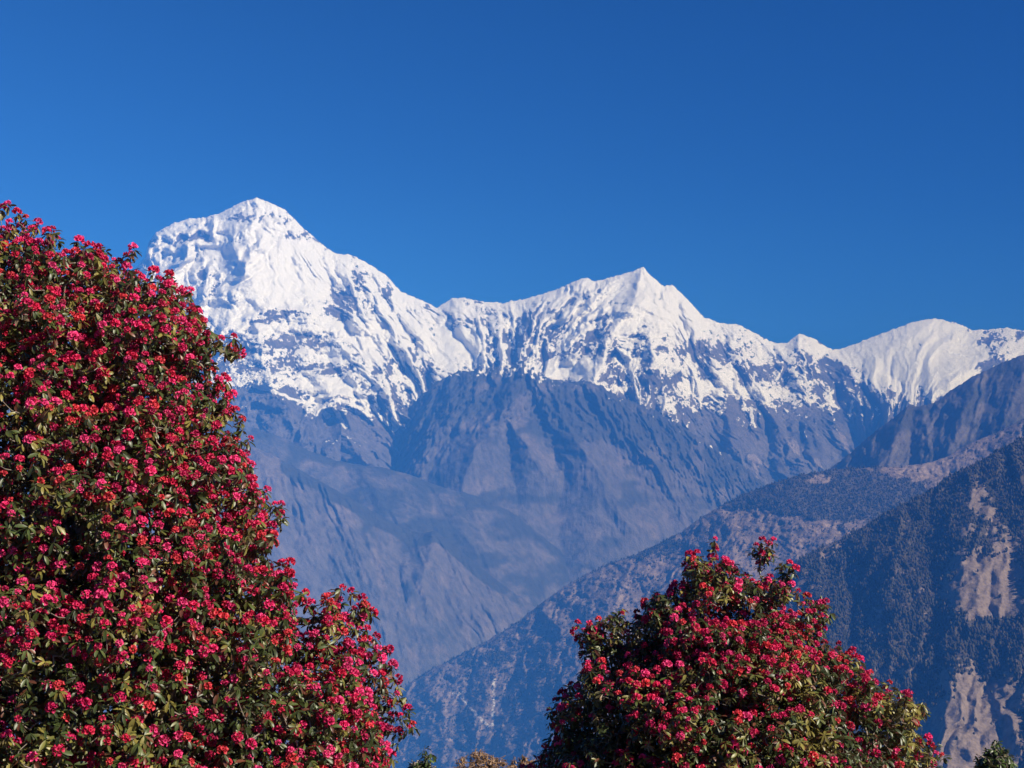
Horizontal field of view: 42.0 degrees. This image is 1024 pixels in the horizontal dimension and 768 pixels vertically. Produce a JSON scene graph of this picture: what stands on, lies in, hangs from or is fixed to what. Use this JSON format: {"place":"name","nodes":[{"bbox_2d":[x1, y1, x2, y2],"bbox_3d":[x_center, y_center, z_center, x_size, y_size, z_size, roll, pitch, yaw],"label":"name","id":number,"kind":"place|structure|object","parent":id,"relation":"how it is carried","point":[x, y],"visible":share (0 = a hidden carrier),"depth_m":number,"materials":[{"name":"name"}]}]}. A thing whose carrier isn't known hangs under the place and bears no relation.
{"place":"outdoors","nodes":[
{"label":"outdoors","id":0,"kind":"place"},
{"bbox_2d":[0,409,535,767],"bbox_3d":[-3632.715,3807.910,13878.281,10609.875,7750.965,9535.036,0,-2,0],"label":"cliff ridge","id":1,"kind":"structure","parent":0,"point":[436,598],"depth_m":12560.48,"materials":[{"name":"grey stone"}]},
{"bbox_2d":[11,393,569,606],"bbox_3d":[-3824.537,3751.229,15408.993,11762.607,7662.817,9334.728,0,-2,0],"label":"hazy ridge","id":2,"kind":"structure","parent":0,"point":[515,554],"depth_m":14547.36,"materials":[{"name":"grey stone"}]},
{"bbox_2d":[0,0,1023,349],"label":"sky","id":3,"kind":"structure","parent":0,"point":[839,174],"materials":[{"name":"blue"}]},
{"bbox_2d":[4,197,1023,484],"bbox_3d":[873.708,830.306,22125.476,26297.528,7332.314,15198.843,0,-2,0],"label":"snow mountain","id":4,"kind":"structure","parent":0,"point":[348,359],"depth_m":19759.71,"materials":[{"name":"white snow"}]},
{"bbox_2d":[394,360,765,581],"bbox_3d":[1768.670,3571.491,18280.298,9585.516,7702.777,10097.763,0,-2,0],"label":"rocky mountain","id":5,"kind":"structure","parent":0,"point":[584,477],"depth_m":16118.58,"materials":[{"name":"grey stone"}]},
{"bbox_2d":[388,418,1023,767],"bbox_3d":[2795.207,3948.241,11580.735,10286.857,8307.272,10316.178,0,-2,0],"label":"long ridge","id":6,"kind":"structure","parent":0,"point":[928,471],"depth_m":10865.02,"materials":[{"name":"blue stone"}]},
{"bbox_2d":[393,422,1020,767],"bbox_3d":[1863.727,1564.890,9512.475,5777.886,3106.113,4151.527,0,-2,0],"label":"woodland","id":7,"kind":"object","parent":6,"relation":"on","point":[882,497],"visible":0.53,"depth_m":10933.72,"materials":[{"name":"green plant"}]},
{"bbox_2d":[718,437,1023,767],"bbox_3d":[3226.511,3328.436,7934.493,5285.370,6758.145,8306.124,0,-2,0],"label":"forested hill","id":8,"kind":"structure","parent":0,"point":[987,584],"depth_m":5845.46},
{"bbox_2d":[656,436,1023,767],"bbox_3d":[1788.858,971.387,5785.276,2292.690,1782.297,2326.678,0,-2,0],"label":"forest","id":9,"kind":"object","parent":8,"relation":"on","point":[928,598],"visible":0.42,"depth_m":6187.58,"materials":[{"name":"green plant"}]},
{"bbox_2d":[830,355,1023,468],"bbox_3d":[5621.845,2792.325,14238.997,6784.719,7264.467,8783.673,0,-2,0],"label":"steep mountain","id":10,"kind":"structure","parent":0,"point":[983,404],"depth_m":12903.24,"materials":[{"name":"grey stone"}]},
{"bbox_3d":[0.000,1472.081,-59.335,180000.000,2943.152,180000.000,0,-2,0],"label":"ground","id":11,"kind":"structure","parent":0,"visible":0},
{"bbox_2d":[0,200,420,767],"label":"rhododendron tree","id":12,"kind":"object","parent":11,"relation":"on","point":[74,582],"visible":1,"depth_m":11.40,"materials":[{"name":"red plant"}]},
{"bbox_2d":[406,745,436,767],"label":"shrub","id":13,"kind":"object","parent":11,"relation":"on","point":[424,763],"visible":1,"depth_m":14.82,"materials":[{"name":"green plant"}]},
{"bbox_2d":[452,748,509,767],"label":"dry shrub","id":14,"kind":"object","parent":11,"relation":"on","point":[482,759],"visible":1,"depth_m":17.82,"materials":[{"name":"brown plant"}]},
{"bbox_2d":[504,754,535,767],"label":"dry shrub","id":15,"kind":"object","parent":11,"relation":"on","point":[523,761],"visible":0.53,"depth_m":18.33,"materials":[{"name":"brown plant"}]},
{"bbox_2d":[518,535,951,767],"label":"rhododendron tree","id":16,"kind":"object","parent":11,"relation":"on","point":[747,678],"visible":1,"depth_m":13.80,"materials":[{"name":"red plant"}]},
{"bbox_2d":[973,740,1017,767],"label":"shrub","id":17,"kind":"object","parent":11,"relation":"on","point":[997,757],"visible":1,"depth_m":15.77,"materials":[{"name":"green plant"}]}
]}

